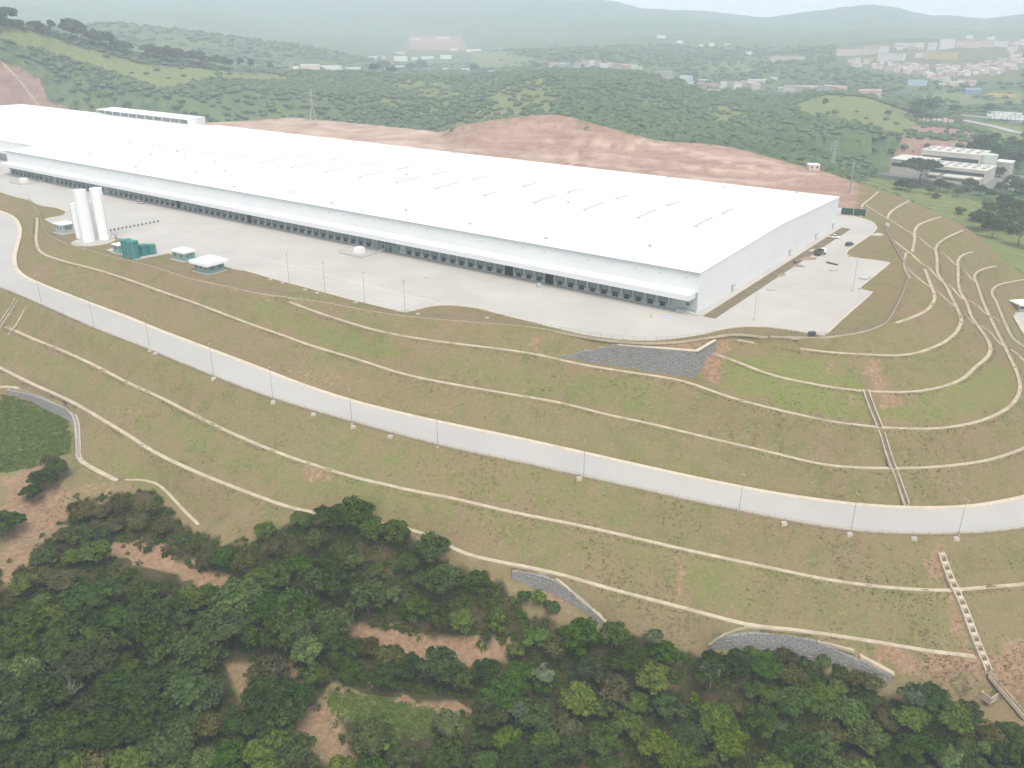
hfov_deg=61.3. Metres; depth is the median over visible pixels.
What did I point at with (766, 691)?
spreading tree
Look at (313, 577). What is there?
broadleaf tree
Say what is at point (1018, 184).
broadleaf tree
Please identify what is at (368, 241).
dock door
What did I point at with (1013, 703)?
drainage chute
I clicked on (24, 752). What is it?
broadleaf tree
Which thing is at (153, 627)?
broadleaf tree
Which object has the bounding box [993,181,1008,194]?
broadleaf tree
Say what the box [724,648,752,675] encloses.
broadleaf tree
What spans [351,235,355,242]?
dock door
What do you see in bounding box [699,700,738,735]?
broadleaf tree
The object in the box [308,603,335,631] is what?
spreading tree
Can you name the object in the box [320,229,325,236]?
dock door
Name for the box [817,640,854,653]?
drainage channel
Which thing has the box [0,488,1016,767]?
undergrowth
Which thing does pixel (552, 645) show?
scrubby tree
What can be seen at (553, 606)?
bush
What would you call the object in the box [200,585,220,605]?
spreading tree
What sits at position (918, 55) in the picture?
apartment block
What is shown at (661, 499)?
weeds
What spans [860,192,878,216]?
drainage channel
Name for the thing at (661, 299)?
dock door
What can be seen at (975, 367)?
drainage channel
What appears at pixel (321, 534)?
broadleaf tree
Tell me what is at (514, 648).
broadleaf tree
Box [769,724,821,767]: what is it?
broadleaf tree
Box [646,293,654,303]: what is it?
dock door
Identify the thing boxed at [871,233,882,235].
rubble heap
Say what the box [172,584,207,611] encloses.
broadleaf tree
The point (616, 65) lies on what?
house
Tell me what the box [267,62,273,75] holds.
eucalyptus tree
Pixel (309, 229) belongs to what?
dock door
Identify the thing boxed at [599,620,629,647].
broadleaf tree
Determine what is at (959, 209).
bush
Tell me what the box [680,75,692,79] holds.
house
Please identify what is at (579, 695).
broadleaf tree
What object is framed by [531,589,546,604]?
broadleaf tree
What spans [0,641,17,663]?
broadleaf tree
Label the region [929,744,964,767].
broadleaf tree
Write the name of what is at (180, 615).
broadleaf tree
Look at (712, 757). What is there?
pointed tree
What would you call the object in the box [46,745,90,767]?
broadleaf tree
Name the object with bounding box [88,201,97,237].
silo
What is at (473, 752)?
broadleaf tree
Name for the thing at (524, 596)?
bush
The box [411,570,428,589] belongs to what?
broadleaf tree
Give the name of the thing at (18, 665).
broadleaf tree
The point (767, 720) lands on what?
broadleaf tree
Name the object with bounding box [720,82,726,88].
house
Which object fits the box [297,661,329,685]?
broadleaf tree
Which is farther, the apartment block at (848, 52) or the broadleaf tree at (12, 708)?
the apartment block at (848, 52)
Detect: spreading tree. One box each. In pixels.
[0,721,16,762]
[23,706,78,746]
[29,616,85,662]
[46,630,120,679]
[57,574,123,610]
[88,649,139,687]
[98,600,137,632]
[143,624,214,666]
[145,657,211,707]
[151,700,198,745]
[192,606,248,647]
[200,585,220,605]
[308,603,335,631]
[309,504,352,534]
[371,659,409,687]
[470,693,509,727]
[501,660,536,689]
[585,694,617,717]
[608,646,645,675]
[665,741,709,767]
[669,718,713,745]
[690,649,732,684]
[741,681,782,703]
[750,657,782,678]
[847,686,882,709]
[893,728,947,764]
[899,157,944,186]
[901,763,934,767]
[914,681,951,711]
[959,698,984,723]
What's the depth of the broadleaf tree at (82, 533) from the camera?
244.96 m
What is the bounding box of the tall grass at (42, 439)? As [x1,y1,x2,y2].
[0,183,915,741]
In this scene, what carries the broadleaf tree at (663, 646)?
on the embankment ground at (340, 445)
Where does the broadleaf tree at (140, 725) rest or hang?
on the embankment ground at (340, 445)
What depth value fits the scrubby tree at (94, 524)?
254.56 m
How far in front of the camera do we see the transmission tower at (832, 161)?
704.30 m
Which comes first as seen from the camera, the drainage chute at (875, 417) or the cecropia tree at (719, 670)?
the cecropia tree at (719, 670)
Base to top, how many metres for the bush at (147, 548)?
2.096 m
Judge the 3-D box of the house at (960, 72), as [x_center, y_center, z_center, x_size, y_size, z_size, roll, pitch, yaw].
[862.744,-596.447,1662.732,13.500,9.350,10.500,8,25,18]
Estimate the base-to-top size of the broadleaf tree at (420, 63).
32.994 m
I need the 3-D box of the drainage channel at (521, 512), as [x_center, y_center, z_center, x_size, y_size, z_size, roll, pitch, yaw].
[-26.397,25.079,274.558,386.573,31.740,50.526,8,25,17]
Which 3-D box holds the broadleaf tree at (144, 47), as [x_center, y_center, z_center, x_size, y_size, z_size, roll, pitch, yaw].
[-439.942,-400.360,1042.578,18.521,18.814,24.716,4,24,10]
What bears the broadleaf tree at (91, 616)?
on the embankment ground at (340, 445)
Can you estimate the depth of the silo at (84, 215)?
397.12 m
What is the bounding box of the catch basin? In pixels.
[980,690,999,704]
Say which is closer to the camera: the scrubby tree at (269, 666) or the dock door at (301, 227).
the scrubby tree at (269, 666)
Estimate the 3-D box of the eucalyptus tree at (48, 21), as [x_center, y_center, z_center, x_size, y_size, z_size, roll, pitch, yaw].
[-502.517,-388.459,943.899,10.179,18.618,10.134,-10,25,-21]
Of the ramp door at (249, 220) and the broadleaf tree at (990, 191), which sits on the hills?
the broadleaf tree at (990, 191)
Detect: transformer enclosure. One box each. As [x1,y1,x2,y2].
[9,177,45,184]
[338,244,385,257]
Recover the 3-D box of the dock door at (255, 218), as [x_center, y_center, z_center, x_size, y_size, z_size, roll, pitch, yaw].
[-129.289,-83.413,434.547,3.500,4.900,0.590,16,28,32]
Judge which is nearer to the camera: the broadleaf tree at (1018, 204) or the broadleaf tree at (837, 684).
the broadleaf tree at (837, 684)
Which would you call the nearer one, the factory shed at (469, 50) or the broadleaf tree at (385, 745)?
the broadleaf tree at (385, 745)
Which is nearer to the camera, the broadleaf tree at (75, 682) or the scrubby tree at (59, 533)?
the broadleaf tree at (75, 682)
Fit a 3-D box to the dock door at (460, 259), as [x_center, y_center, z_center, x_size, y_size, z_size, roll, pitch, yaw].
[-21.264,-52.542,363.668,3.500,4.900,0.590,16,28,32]
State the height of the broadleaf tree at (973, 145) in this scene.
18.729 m
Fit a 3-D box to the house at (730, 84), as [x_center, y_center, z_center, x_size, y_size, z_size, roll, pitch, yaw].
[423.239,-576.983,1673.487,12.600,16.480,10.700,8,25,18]
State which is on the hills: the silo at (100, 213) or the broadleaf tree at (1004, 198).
the broadleaf tree at (1004, 198)
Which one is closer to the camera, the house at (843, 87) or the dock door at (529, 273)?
the dock door at (529, 273)
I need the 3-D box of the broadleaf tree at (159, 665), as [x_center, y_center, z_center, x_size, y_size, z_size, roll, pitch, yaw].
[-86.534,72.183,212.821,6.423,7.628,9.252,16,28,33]
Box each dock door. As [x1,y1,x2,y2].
[240,213,244,220]
[253,216,257,222]
[259,217,263,224]
[272,220,277,226]
[279,221,283,228]
[286,222,290,229]
[292,223,297,230]
[299,225,304,232]
[307,226,311,233]
[313,228,318,235]
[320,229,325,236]
[335,232,340,239]
[342,233,348,241]
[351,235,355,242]
[358,236,363,244]
[365,238,371,245]
[406,246,411,254]
[414,247,420,255]
[423,249,428,257]
[431,251,437,259]
[440,253,446,261]
[449,254,455,262]
[458,256,464,264]
[467,258,473,266]
[477,260,483,268]
[486,262,492,270]
[496,264,502,272]
[515,267,522,276]
[525,269,532,278]
[535,271,542,280]
[556,275,563,284]
[567,278,574,287]
[578,280,585,289]
[589,282,596,291]
[600,284,607,293]
[611,286,619,296]
[623,289,630,298]
[634,291,642,300]
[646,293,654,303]
[658,296,667,305]
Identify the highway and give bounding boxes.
[962,115,1023,122]
[962,120,1023,135]
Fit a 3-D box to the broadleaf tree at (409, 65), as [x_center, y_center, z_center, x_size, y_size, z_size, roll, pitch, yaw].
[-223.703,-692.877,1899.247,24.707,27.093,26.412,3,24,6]
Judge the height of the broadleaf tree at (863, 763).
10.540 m
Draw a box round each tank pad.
[71,238,114,245]
[107,247,169,259]
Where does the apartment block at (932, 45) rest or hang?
on the hills
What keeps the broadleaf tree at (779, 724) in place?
on the embankment ground at (340, 445)
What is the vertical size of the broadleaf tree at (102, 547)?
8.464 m
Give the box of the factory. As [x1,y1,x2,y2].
[889,145,998,184]
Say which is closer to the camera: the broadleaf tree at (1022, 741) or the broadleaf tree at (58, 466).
the broadleaf tree at (1022, 741)
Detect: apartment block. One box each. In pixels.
[770,56,804,62]
[835,49,862,55]
[863,46,879,54]
[873,45,888,52]
[877,53,905,60]
[894,43,923,47]
[915,53,923,57]
[923,51,957,58]
[927,42,937,49]
[938,39,955,49]
[954,39,980,47]
[980,40,994,47]
[994,40,1008,46]
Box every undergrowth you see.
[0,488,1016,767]
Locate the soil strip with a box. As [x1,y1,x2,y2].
[704,228,849,318]
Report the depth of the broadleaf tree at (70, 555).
239.49 m
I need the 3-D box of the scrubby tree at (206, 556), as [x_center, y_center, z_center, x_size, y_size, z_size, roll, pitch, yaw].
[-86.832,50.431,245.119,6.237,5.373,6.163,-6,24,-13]
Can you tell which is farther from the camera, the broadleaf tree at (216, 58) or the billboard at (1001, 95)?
the billboard at (1001, 95)
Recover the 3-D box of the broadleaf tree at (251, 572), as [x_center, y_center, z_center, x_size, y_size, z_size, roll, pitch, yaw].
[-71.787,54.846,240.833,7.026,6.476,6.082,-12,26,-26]
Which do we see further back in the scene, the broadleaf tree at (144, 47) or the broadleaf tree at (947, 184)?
the broadleaf tree at (144, 47)
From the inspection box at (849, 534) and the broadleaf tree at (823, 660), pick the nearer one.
the broadleaf tree at (823, 660)
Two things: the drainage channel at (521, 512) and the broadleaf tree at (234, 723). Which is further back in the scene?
the drainage channel at (521, 512)
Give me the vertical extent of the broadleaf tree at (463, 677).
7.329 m
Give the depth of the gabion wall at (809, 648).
225.14 m
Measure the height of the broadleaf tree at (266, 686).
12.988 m
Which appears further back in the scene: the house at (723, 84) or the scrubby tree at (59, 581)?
the house at (723, 84)
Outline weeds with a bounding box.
[1,217,1023,701]
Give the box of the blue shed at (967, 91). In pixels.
[963,88,980,94]
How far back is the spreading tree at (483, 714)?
208.79 m
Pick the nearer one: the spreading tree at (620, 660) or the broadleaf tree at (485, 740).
the broadleaf tree at (485, 740)
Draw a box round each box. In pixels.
[781,521,787,526]
[808,331,815,336]
[846,532,852,537]
[953,536,959,541]
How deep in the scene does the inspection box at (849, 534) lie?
238.69 m
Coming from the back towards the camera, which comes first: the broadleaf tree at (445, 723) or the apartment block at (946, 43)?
the apartment block at (946, 43)
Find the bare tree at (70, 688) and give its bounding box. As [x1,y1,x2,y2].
[60,675,82,701]
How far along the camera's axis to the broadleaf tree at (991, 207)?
620.22 m
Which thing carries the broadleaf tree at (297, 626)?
on the embankment ground at (340, 445)
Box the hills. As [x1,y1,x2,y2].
[0,0,1023,274]
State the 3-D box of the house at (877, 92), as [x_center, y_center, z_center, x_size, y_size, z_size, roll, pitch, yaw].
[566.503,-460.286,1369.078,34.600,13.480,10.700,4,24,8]
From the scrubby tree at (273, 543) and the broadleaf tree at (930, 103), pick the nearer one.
the scrubby tree at (273, 543)
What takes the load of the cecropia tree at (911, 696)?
on the embankment ground at (340, 445)
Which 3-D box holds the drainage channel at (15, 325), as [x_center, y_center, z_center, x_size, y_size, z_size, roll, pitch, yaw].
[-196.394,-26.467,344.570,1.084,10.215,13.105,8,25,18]
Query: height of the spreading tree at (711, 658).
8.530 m
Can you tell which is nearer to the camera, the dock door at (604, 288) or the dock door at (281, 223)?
the dock door at (604, 288)
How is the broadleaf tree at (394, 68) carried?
on the hills
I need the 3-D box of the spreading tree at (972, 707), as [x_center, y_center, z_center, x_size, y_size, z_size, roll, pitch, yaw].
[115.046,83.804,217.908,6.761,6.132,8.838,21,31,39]
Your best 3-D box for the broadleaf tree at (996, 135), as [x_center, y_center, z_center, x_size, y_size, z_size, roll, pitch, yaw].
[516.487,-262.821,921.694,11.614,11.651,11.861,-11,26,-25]
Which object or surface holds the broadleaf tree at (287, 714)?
on the embankment ground at (340, 445)
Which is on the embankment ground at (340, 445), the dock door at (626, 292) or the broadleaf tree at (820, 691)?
the broadleaf tree at (820, 691)
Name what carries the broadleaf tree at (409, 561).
on the embankment ground at (340, 445)
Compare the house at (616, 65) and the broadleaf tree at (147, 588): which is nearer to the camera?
the broadleaf tree at (147, 588)
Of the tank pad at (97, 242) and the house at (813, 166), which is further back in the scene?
the house at (813, 166)
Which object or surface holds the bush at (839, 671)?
on the embankment ground at (340, 445)
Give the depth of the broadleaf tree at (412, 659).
220.80 m
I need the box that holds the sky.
[606,0,1023,18]
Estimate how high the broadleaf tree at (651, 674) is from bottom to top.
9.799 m
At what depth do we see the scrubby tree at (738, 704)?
215.42 m
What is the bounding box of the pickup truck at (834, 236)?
[828,234,839,238]
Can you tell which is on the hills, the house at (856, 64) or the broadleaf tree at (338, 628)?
the house at (856, 64)
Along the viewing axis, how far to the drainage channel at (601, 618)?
232.17 m
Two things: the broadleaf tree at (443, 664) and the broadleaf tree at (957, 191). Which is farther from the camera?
the broadleaf tree at (957, 191)
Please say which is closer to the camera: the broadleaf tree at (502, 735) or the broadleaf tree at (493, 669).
the broadleaf tree at (502, 735)
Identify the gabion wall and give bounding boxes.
[6,389,80,459]
[512,570,602,624]
[558,339,716,377]
[707,632,860,671]
[859,657,891,681]
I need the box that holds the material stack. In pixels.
[860,275,871,279]
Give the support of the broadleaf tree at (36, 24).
on the hills
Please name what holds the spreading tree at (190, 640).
on the embankment ground at (340, 445)
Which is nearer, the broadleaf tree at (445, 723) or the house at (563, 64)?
the broadleaf tree at (445, 723)
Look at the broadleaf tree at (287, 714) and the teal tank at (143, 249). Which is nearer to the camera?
the broadleaf tree at (287, 714)
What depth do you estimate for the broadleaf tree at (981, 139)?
892.60 m
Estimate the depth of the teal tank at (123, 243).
375.21 m
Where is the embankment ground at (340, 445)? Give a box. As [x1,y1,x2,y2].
[0,115,1023,767]
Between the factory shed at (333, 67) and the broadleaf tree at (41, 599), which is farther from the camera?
the factory shed at (333, 67)
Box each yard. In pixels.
[0,159,890,340]
[880,171,1023,192]
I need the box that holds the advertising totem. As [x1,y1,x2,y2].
[847,161,854,193]
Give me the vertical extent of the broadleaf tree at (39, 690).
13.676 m
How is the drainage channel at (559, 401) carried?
on the embankment ground at (340, 445)
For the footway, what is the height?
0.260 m
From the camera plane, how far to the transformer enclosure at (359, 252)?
381.54 m
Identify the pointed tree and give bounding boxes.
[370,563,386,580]
[487,604,507,631]
[687,691,700,709]
[703,751,719,767]
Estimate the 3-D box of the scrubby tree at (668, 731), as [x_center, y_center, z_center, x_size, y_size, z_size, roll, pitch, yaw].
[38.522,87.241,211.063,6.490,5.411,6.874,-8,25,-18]
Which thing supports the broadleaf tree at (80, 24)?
on the hills
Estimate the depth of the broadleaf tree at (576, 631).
221.55 m
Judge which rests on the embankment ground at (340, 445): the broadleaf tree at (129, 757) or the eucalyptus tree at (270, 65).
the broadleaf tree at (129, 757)
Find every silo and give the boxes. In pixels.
[68,202,81,238]
[72,189,95,241]
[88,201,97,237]
[89,185,110,239]
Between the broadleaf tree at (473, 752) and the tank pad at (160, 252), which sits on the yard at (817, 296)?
the tank pad at (160, 252)
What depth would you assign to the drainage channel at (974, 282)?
430.68 m
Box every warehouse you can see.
[0,104,207,159]
[0,125,838,315]
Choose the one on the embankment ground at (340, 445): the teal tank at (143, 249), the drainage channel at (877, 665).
the drainage channel at (877, 665)
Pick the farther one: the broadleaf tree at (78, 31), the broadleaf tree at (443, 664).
the broadleaf tree at (78, 31)
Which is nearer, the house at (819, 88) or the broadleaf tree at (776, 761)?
the broadleaf tree at (776, 761)
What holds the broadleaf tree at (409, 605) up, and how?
on the embankment ground at (340, 445)
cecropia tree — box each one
[506,699,529,726]
[531,661,554,692]
[645,628,663,643]
[698,664,721,688]
[896,680,926,705]
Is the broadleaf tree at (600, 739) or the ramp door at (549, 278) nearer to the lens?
the broadleaf tree at (600, 739)
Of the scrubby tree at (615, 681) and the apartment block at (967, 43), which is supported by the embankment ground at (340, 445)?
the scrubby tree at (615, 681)
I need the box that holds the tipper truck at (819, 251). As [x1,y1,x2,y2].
[813,248,825,255]
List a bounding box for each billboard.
[908,79,927,91]
[987,93,1016,97]
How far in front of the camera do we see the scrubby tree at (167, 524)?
252.55 m
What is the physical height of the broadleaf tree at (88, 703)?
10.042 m
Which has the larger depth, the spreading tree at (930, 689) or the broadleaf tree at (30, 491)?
the broadleaf tree at (30, 491)
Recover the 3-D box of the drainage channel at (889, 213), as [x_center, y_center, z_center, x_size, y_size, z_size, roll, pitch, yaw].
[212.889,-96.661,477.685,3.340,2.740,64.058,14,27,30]
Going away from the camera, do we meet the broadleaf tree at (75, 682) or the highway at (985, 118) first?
the broadleaf tree at (75, 682)
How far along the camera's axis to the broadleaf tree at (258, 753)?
195.09 m
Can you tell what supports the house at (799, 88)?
on the hills
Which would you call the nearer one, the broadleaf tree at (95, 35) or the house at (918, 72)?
the broadleaf tree at (95, 35)
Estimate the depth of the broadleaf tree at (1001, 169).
784.92 m
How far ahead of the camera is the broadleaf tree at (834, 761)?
204.83 m
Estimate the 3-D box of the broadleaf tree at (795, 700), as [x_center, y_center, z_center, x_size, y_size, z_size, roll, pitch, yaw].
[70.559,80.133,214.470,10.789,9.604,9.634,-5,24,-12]
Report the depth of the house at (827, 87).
1564.70 m
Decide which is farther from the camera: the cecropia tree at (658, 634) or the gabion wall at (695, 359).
the gabion wall at (695, 359)
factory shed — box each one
[300,64,319,69]
[319,66,341,69]
[345,66,360,69]
[393,56,407,60]
[421,56,433,58]
[436,37,449,39]
[440,55,451,58]
[466,49,481,51]
[996,159,1014,174]
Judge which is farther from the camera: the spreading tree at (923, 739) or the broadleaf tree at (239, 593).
the broadleaf tree at (239, 593)
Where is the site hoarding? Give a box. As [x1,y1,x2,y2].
[837,207,866,215]
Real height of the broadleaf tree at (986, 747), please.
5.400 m
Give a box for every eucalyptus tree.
[46,19,54,36]
[59,18,69,33]
[83,31,90,41]
[237,57,243,71]
[247,59,253,68]
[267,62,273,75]
[822,98,828,109]
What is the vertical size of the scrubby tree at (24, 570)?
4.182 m
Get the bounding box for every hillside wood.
[0,19,1023,216]
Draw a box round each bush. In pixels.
[0,14,12,27]
[11,19,24,28]
[34,545,57,562]
[97,572,106,579]
[118,573,132,582]
[143,546,151,552]
[175,534,190,543]
[517,590,531,602]
[543,600,560,612]
[760,649,777,661]
[797,655,813,666]
[831,663,847,679]
[893,179,912,188]
[932,193,940,197]
[955,207,966,212]
[967,209,994,216]
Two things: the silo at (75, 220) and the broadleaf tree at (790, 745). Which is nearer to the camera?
the broadleaf tree at (790, 745)
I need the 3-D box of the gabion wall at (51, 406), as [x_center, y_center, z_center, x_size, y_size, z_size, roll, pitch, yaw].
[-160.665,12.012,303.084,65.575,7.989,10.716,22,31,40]
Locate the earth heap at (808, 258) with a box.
[799,257,816,260]
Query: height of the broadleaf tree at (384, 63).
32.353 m
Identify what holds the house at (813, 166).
on the embankment ground at (340, 445)
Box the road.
[0,211,1023,534]
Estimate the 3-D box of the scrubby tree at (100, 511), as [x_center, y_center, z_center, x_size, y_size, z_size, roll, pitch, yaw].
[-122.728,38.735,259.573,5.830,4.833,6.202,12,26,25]
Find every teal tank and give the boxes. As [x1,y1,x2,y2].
[119,238,131,257]
[126,240,140,259]
[139,243,148,255]
[148,243,156,254]
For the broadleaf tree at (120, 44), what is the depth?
1014.32 m
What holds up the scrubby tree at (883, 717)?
on the embankment ground at (340, 445)
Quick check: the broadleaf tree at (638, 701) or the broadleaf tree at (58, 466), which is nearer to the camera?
the broadleaf tree at (638, 701)
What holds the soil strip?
on the yard at (817, 296)
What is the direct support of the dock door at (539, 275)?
in the warehouse at (689, 246)
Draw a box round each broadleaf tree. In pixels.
[0,6,17,26]
[0,509,21,537]
[0,512,26,529]
[0,604,66,656]
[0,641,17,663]
[0,653,46,680]
[0,667,15,694]
[0,691,42,743]
[0,734,70,767]
[2,602,37,624]
[4,667,51,696]
[6,571,38,595]
[14,673,69,723]
[18,484,42,502]
[25,468,58,489]
[26,20,43,32]
[29,593,52,605]
[31,546,57,565]
[36,602,72,621]
[37,23,46,34]
[43,459,69,476]
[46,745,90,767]
[48,669,84,700]
[56,690,113,726]
[57,18,86,40]
[60,701,126,752]
[61,548,79,564]
[64,19,83,38]
[64,524,93,544]
[69,604,107,637]
[70,24,89,39]
[71,624,118,660]
[76,539,112,564]
[87,666,136,701]
[89,30,107,44]
[92,528,110,541]
[96,31,116,50]
[108,743,153,767]
[111,690,174,744]
[113,40,128,52]
[116,609,173,656]
[124,579,163,612]
[125,667,173,700]
[126,42,133,50]
[139,44,153,54]
[143,724,194,767]
[144,594,195,628]
[148,657,172,669]
[152,46,168,58]
[155,45,175,59]
[155,761,188,767]
[164,48,178,60]
[172,48,185,57]
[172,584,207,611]
[182,746,217,767]
[186,50,199,63]
[189,640,229,669]
[189,673,226,712]
[190,610,216,625]
[192,50,207,63]
[198,582,212,592]
[206,54,223,65]
[209,545,236,567]
[211,736,245,767]
[212,574,267,615]
[219,56,229,64]
[221,709,253,741]
[238,673,294,727]
[240,728,291,767]
[242,699,300,739]
[245,567,262,582]
[253,521,276,539]
[254,562,294,588]
[271,609,312,650]
[274,586,323,625]
[274,728,319,767]
[279,678,318,720]
[288,633,325,665]
[289,511,310,529]
[289,554,316,579]
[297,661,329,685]
[299,567,325,601]
[304,527,330,550]
[311,606,354,632]
[314,615,350,646]
[321,562,359,598]
[325,635,361,667]
[326,754,355,767]
[334,494,375,524]
[338,659,364,683]
[344,577,387,617]
[345,553,364,569]
[347,714,395,757]
[353,515,384,541]
[355,751,389,767]
[357,713,400,750]
[368,64,380,71]
[376,60,389,70]
[378,519,410,544]
[382,744,421,767]
[385,66,396,73]
[385,586,401,602]
[394,552,420,573]
[399,595,428,624]
[400,651,424,678]
[405,63,415,70]
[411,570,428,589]
[412,530,450,565]
[414,59,426,69]
[416,646,462,683]
[422,735,465,767]
[425,562,461,594]
[425,602,451,628]
[432,708,464,736]
[449,608,476,633]
[451,662,475,689]
[459,743,480,767]
[462,569,491,592]
[466,728,493,748]
[469,63,479,69]
[471,658,501,685]
[472,750,498,767]
[478,674,524,712]
[492,725,522,750]
[495,739,530,767]
[505,641,525,656]
[515,697,555,732]
[521,625,552,649]
[522,743,565,767]
[529,729,562,748]
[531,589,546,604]
[532,671,558,694]
[557,680,600,716]
[559,616,601,654]
[559,733,586,760]
[572,653,606,682]
[587,721,622,757]
[594,754,623,767]
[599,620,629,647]
[608,709,643,741]
[623,690,650,712]
[631,658,669,694]
[637,728,679,767]
[646,690,687,720]
[648,640,680,664]
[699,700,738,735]
[709,721,750,760]
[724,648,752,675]
[734,757,757,767]
[741,703,778,740]
[742,645,761,659]
[756,750,793,767]
[766,719,793,732]
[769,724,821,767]
[775,685,822,720]
[801,758,827,767]
[804,730,840,760]
[809,682,838,706]
[814,654,831,669]
[818,693,869,730]
[824,755,849,767]
[827,677,848,694]
[842,758,883,767]
[843,716,890,755]
[870,748,903,767]
[889,702,933,731]
[905,105,929,118]
[906,183,915,190]
[907,98,938,115]
[925,185,935,194]
[926,96,944,114]
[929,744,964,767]
[931,700,973,733]
[933,179,946,190]
[941,182,955,192]
[947,104,961,112]
[953,188,963,194]
[955,735,979,757]
[960,756,992,767]
[961,177,979,191]
[965,141,983,149]
[969,210,997,230]
[973,134,995,144]
[973,185,987,195]
[977,740,993,757]
[981,141,1005,152]
[981,217,1008,237]
[982,204,997,212]
[983,103,996,112]
[985,188,997,196]
[989,740,1023,767]
[990,132,1000,137]
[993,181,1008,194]
[993,761,1014,767]
[995,166,1006,176]
[996,194,1014,203]
[996,207,1023,223]
[998,721,1023,741]
[999,144,1023,159]
[1003,201,1023,222]
[1004,174,1021,191]
[1004,219,1023,246]
[1007,136,1016,141]
[1008,179,1023,191]
[1010,140,1023,160]
[1010,739,1023,765]
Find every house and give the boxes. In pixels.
[52,220,74,234]
[549,63,558,67]
[559,63,568,66]
[573,62,580,67]
[581,60,589,66]
[600,63,608,67]
[612,63,621,68]
[621,64,630,68]
[661,71,673,79]
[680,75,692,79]
[696,83,706,88]
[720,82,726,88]
[727,82,732,88]
[733,82,741,89]
[741,81,747,87]
[747,79,772,82]
[750,83,761,89]
[783,85,795,92]
[795,86,807,90]
[806,163,819,170]
[817,86,823,90]
[824,85,830,89]
[830,85,839,90]
[838,86,847,89]
[853,62,859,66]
[858,89,881,97]
[883,66,891,70]
[915,70,922,74]
[918,118,953,122]
[956,71,964,74]
[969,80,975,85]
[973,69,979,74]
[981,70,989,73]
[989,70,996,74]
[997,58,1005,63]
[1009,299,1023,314]
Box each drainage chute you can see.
[0,298,18,328]
[3,63,39,105]
[862,389,909,505]
[938,552,992,673]
[988,672,1023,719]
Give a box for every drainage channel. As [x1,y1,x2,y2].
[0,366,975,657]
[0,386,118,481]
[5,326,1023,591]
[8,301,30,333]
[35,217,1023,469]
[124,479,199,524]
[288,266,1021,429]
[556,578,607,622]
[708,623,754,645]
[713,252,991,392]
[737,230,963,355]
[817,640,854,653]
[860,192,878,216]
[860,653,894,676]
[864,204,977,283]
[887,200,909,217]
[890,239,999,321]
[894,269,935,323]
[903,252,910,278]
[909,269,1023,361]
[911,216,940,251]
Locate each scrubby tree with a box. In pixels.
[0,597,12,608]
[11,566,30,576]
[31,565,55,585]
[39,454,59,465]
[45,569,80,590]
[51,527,68,539]
[65,502,79,512]
[69,499,95,520]
[75,742,120,767]
[88,519,103,529]
[92,504,113,517]
[99,515,124,532]
[109,497,132,513]
[118,588,134,602]
[126,512,149,529]
[134,500,160,514]
[151,516,173,533]
[157,583,181,596]
[160,543,170,551]
[190,709,224,740]
[194,551,212,566]
[229,551,256,570]
[244,653,291,687]
[259,536,287,555]
[358,636,379,655]
[370,644,406,665]
[543,631,571,658]
[551,708,582,745]
[595,670,628,704]
[658,727,677,742]
[729,697,751,715]
[775,646,801,664]
[777,664,804,686]
[810,716,851,743]
[837,751,865,762]
[846,669,866,685]
[861,671,886,691]
[871,706,901,731]
[977,723,1008,743]
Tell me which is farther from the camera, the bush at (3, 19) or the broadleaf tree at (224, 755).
the bush at (3, 19)
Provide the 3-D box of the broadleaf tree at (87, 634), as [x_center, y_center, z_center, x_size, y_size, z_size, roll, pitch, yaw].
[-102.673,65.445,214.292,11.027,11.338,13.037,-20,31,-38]
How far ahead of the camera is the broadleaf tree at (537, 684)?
217.88 m
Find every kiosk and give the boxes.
[170,247,195,262]
[189,255,227,275]
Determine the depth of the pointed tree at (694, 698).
218.45 m
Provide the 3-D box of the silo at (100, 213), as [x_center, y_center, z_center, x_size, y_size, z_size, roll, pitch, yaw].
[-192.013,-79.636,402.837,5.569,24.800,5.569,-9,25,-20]
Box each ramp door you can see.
[246,215,251,222]
[505,265,512,275]
[545,273,553,283]
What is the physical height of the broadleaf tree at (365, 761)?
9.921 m
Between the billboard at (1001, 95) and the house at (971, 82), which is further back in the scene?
the house at (971, 82)
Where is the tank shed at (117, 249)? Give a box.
[111,242,121,254]
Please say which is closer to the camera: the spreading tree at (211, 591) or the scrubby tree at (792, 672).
the scrubby tree at (792, 672)
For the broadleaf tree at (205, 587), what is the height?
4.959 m
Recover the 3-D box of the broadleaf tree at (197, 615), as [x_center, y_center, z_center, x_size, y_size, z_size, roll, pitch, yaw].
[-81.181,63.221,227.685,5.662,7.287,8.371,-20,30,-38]
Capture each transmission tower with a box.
[305,89,316,124]
[830,140,838,163]
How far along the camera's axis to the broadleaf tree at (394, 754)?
199.09 m
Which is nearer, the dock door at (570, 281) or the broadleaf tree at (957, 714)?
the broadleaf tree at (957, 714)
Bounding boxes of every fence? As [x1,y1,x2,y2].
[1,287,1020,534]
[28,199,768,344]
[770,222,908,339]
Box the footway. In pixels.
[698,226,841,315]
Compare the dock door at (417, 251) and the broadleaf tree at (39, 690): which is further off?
the dock door at (417, 251)
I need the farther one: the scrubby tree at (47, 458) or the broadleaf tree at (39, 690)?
the scrubby tree at (47, 458)
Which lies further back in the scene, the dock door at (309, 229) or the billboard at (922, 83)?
the billboard at (922, 83)
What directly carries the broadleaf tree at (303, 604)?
on the embankment ground at (340, 445)
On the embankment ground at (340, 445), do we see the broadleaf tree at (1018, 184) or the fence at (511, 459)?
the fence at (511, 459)
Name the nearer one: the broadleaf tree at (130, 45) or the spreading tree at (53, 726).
the spreading tree at (53, 726)

